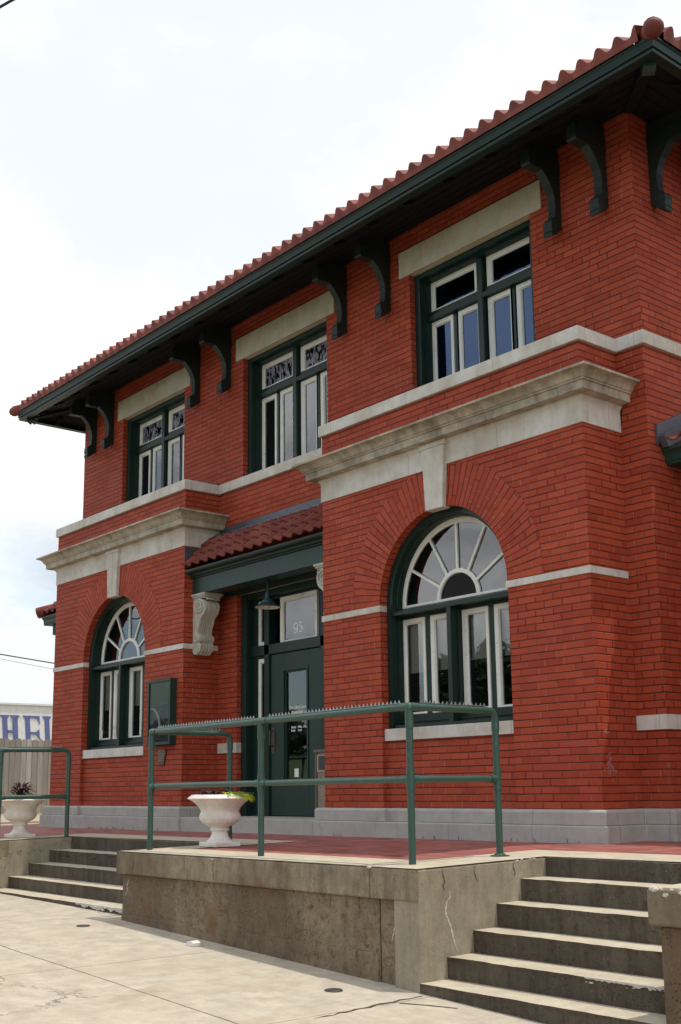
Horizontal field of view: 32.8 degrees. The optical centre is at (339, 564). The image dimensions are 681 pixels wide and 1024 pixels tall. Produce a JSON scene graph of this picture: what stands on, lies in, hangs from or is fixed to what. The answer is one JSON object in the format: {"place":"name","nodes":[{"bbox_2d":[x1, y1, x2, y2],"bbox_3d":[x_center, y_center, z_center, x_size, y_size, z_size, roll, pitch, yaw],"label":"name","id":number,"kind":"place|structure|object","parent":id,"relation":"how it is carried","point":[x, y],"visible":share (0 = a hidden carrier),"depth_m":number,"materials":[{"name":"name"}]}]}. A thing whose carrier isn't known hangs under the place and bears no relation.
{"place":"outdoors","nodes":[
{"label":"outdoors","id":0,"kind":"place"},
{"bbox_2d":[0,0,14,7],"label":"overhead cable","id":1,"kind":"object","parent":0,"point":[5,3],"visible":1,"depth_m":12.65,"materials":[{"name":"rubber"}]},
{"bbox_2d":[0,808,41,825],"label":"yard","id":2,"kind":"structure","parent":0,"point":[4,819],"depth_m":23.38,"materials":[{"name":"concrete"}]},
{"bbox_2d":[0,813,41,823],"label":"yard kerb","id":3,"kind":"structure","parent":2,"relation":"on","point":[12,822],"depth_m":21.58,"materials":[{"name":"concrete"}]},
{"bbox_2d":[0,738,51,813],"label":"board fence","id":4,"kind":"object","parent":2,"relation":"on","point":[30,767],"visible":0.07,"depth_m":27.58,"materials":[{"name":"beige wood"}]},
{"bbox_2d":[0,654,53,663],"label":"overhead cable","id":5,"kind":"object","parent":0,"point":[27,658],"visible":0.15,"depth_m":33.31,"materials":[{"name":"rubber"}]},
{"bbox_2d":[0,893,543,1023],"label":"sidewalk","id":6,"kind":"structure","parent":0,"point":[57,966],"depth_m":7.71,"materials":[{"name":"concrete"}]},
{"bbox_2d":[76,924,89,926],"bbox_3d":[-2.257,3.187,10.196,0.128,0.020,0.128,8,-14,-39],"label":"drain cover","id":7,"kind":"object","parent":6,"relation":"on","point":[84,925],"visible":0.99,"depth_m":10.18,"materials":[{"name":"metal"}]},
{"bbox_2d":[186,940,200,946],"bbox_3d":[-1.165,3.024,9.245,0.070,0.042,0.118,8,-14,-39],"label":"paper scrap","id":8,"kind":"object","parent":6,"relation":"on","point":[195,943],"visible":1,"depth_m":9.21,"materials":[{"name":"white paper"}]},
{"bbox_2d":[324,988,342,992],"bbox_3d":[-0.037,2.790,7.571,0.128,0.020,0.128,8,-14,-39],"label":"drain cover","id":9,"kind":"object","parent":6,"relation":"on","point":[333,990],"visible":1,"depth_m":7.54,"materials":[{"name":"metal"}]},
{"bbox_2d":[317,996,452,1017],"bbox_3d":[0.291,2.694,6.987,0.960,0.016,0.400,8,-14,-39],"label":"sidewalk crack","id":10,"kind":"object","parent":6,"relation":"on","point":[384,1003],"visible":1,"depth_m":7.13,"materials":[{"name":"grey concrete"}]},
{"bbox_2d":[313,749,324,808],"bbox_3d":[-0.021,2.490,13.137,0.357,0.774,0.424,8,-14,-39],"label":"litter bin","id":11,"kind":"object","parent":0,"point":[319,773],"visible":0.16,"depth_m":13.14,"materials":[{"name":"grey plastic"}]},
{"bbox_2d":[88,826,575,842],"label":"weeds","id":12,"kind":"object","parent":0,"point":[334,835],"visible":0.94,"depth_m":11.73,"materials":[{"name":"green plant"}]},
{"bbox_2d":[0,824,680,868],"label":"brick paving","id":13,"kind":"structure","parent":0,"point":[380,848],"depth_m":10.15,"materials":[{"name":"red brick"}]},
{"bbox_2d":[0,0,680,703],"label":"sky","id":14,"kind":"structure","parent":0,"point":[151,151],"materials":[{"name":"white"}]},
{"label":"street","id":15,"kind":"structure","parent":0,"visible":0},
{"bbox_2d":[0,702,52,785],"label":"warehouse","id":16,"kind":"structure","parent":15,"relation":"on","point":[26,721],"depth_m":38.26,"materials":[{"name":"white"}]},
{"bbox_2d":[0,836,71,887],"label":"retaining wall","id":17,"kind":"structure","parent":15,"relation":"on","point":[17,857],"depth_m":13.74,"materials":[{"name":"concrete"}]},
{"bbox_2d":[0,745,71,836],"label":"pipe railing","id":18,"kind":"object","parent":17,"relation":"on","point":[65,796],"visible":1,"depth_m":14.08,"materials":[{"name":"green metal"}]},
{"bbox_2d":[0,833,680,888],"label":"terrace coping","id":19,"kind":"object","parent":17,"relation":"on","point":[195,851],"visible":0.89,"depth_m":8.77,"materials":[{"name":"concrete"}]},
{"bbox_2d":[1,799,46,837],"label":"garden urn","id":20,"kind":"object","parent":19,"relation":"on","point":[20,814],"visible":0.84,"depth_m":14.08,"materials":[{"name":"white stone"}]},
{"bbox_2d":[7,782,37,794],"bbox_3d":[-3.910,2.789,14.273,0.465,0.223,0.515,8,-14,-39],"label":"spiky purple plant","id":21,"kind":"object","parent":20,"relation":"in","point":[22,790],"visible":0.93,"depth_m":14.24,"materials":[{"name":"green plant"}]},
{"bbox_2d":[187,794,248,847],"bbox_3d":[-1.134,2.431,10.999,0.621,0.484,0.621,8,-14,-39],"label":"garden urn","id":22,"kind":"object","parent":19,"relation":"on","point":[219,815],"visible":0.97,"depth_m":10.85,"materials":[{"name":"white stone"}]},
{"bbox_2d":[194,789,234,794],"bbox_3d":[-1.218,2.188,11.073,0.412,0.081,0.549,-3,-11,14],"label":"purple leaved plant","id":23,"kind":"object","parent":22,"relation":"on","point":[213,792],"visible":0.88,"depth_m":11.01,"materials":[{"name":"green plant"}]},
{"bbox_2d":[223,791,254,801],"bbox_3d":[-0.961,2.215,11.022,0.461,0.109,0.397,8,-14,-39],"label":"sweet potato vine","id":24,"kind":"object","parent":22,"relation":"in","point":[247,797],"visible":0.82,"depth_m":10.91,"materials":[{"name":"green plant"}]},
{"bbox_2d":[0,836,198,914],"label":"concrete steps","id":25,"kind":"structure","parent":15,"relation":"on","point":[81,873],"depth_m":12.84,"materials":[{"name":"grey concrete"}]},
{"bbox_2d":[116,851,545,992],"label":"retaining wall","id":26,"kind":"structure","parent":15,"relation":"on","point":[407,929],"depth_m":8.34,"materials":[{"name":"concrete"}]},
{"bbox_2d":[147,700,509,864],"bbox_3d":[-0.258,1.855,9.791,0.996,1.166,3.682,8,-14,-39],"label":"pipe railing","id":27,"kind":"object","parent":26,"relation":"on","point":[410,779],"visible":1,"depth_m":8.84,"materials":[{"name":"green metal"}]},
{"bbox_2d":[9,16,680,844],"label":"brick depot","id":28,"kind":"structure","parent":15,"relation":"on","point":[409,434],"depth_m":12.44,"materials":[{"name":"brick"}]},
{"bbox_2d":[87,596,144,749],"bbox_3d":[-3.113,1.565,16.882,0.250,2.208,1.806,8,-14,-39],"label":"arched window","id":29,"kind":"structure","parent":28,"relation":"in","point":[114,686],"depth_m":17.15,"materials":[{"name":"green paint"}]},
{"bbox_2d":[126,392,184,501],"bbox_3d":[-2.706,-1.622,17.813,0.250,1.685,1.840,8,-14,-39],"label":"upper window","id":30,"kind":"structure","parent":28,"relation":"in","point":[137,449],"depth_m":18.13,"materials":[{"name":"green paint"}]},
{"bbox_2d":[147,678,176,745],"bbox_3d":[-2.374,1.971,15.466,0.108,0.870,0.585,8,-14,-39],"label":"notice board","id":31,"kind":"object","parent":28,"relation":"attached to","point":[162,703],"visible":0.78,"depth_m":15.41,"materials":[{"name":"green paint"}]},
{"bbox_2d":[157,749,166,764],"bbox_3d":[-2.361,2.564,15.406,0.029,0.208,0.219,8,-14,-39],"label":"bronze plaque","id":32,"kind":"object","parent":28,"relation":"attached to","point":[161,755],"visible":1,"depth_m":15.40,"materials":[{"name":"metal"}]},
{"bbox_2d":[254,580,280,609],"bbox_3d":[-0.895,0.364,14.495,0.336,0.388,0.336,8,-14,-39],"label":"pendant lamp","id":33,"kind":"object","parent":28,"relation":"hanging from","point":[267,602],"visible":0.98,"depth_m":14.45,"materials":[{"name":"green metal"}]},
{"bbox_2d":[241,578,324,815],"bbox_3d":[-0.540,1.666,14.527,0.240,2.930,2.082,8,-14,-39],"label":"front door","id":34,"kind":"structure","parent":28,"relation":"in","point":[306,653],"depth_m":14.78,"materials":[{"name":"green paint"}]},
{"bbox_2d":[248,321,326,474],"bbox_3d":[-0.578,-2.138,15.278,0.250,1.685,1.830,8,-14,-39],"label":"upper window","id":35,"kind":"structure","parent":28,"relation":"in","point":[294,349],"depth_m":15.52,"materials":[{"name":"green paint"}]},
{"bbox_2d":[387,507,512,728],"bbox_3d":[1.185,0.522,11.763,0.250,2.208,1.806,8,-14,-39],"label":"arched window","id":36,"kind":"structure","parent":28,"relation":"in","point":[465,623],"depth_m":11.92,"materials":[{"name":"green paint"}]},
{"bbox_2d":[414,219,535,387],"bbox_3d":[1.567,-2.659,12.724,0.250,1.685,1.840,8,-14,-39],"label":"upper window","id":37,"kind":"structure","parent":28,"relation":"in","point":[476,306],"depth_m":12.86,"materials":[{"name":"green paint"}]},
{"bbox_2d":[420,857,680,1023],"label":"concrete steps","id":38,"kind":"structure","parent":15,"relation":"on","point":[572,941],"depth_m":7.35,"materials":[{"name":"grey concrete"}]},
{"bbox_2d":[647,886,680,1023],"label":"retaining wall","id":39,"kind":"structure","parent":15,"relation":"on","point":[664,908],"depth_m":6.16,"materials":[{"name":"concrete"}]}
]}

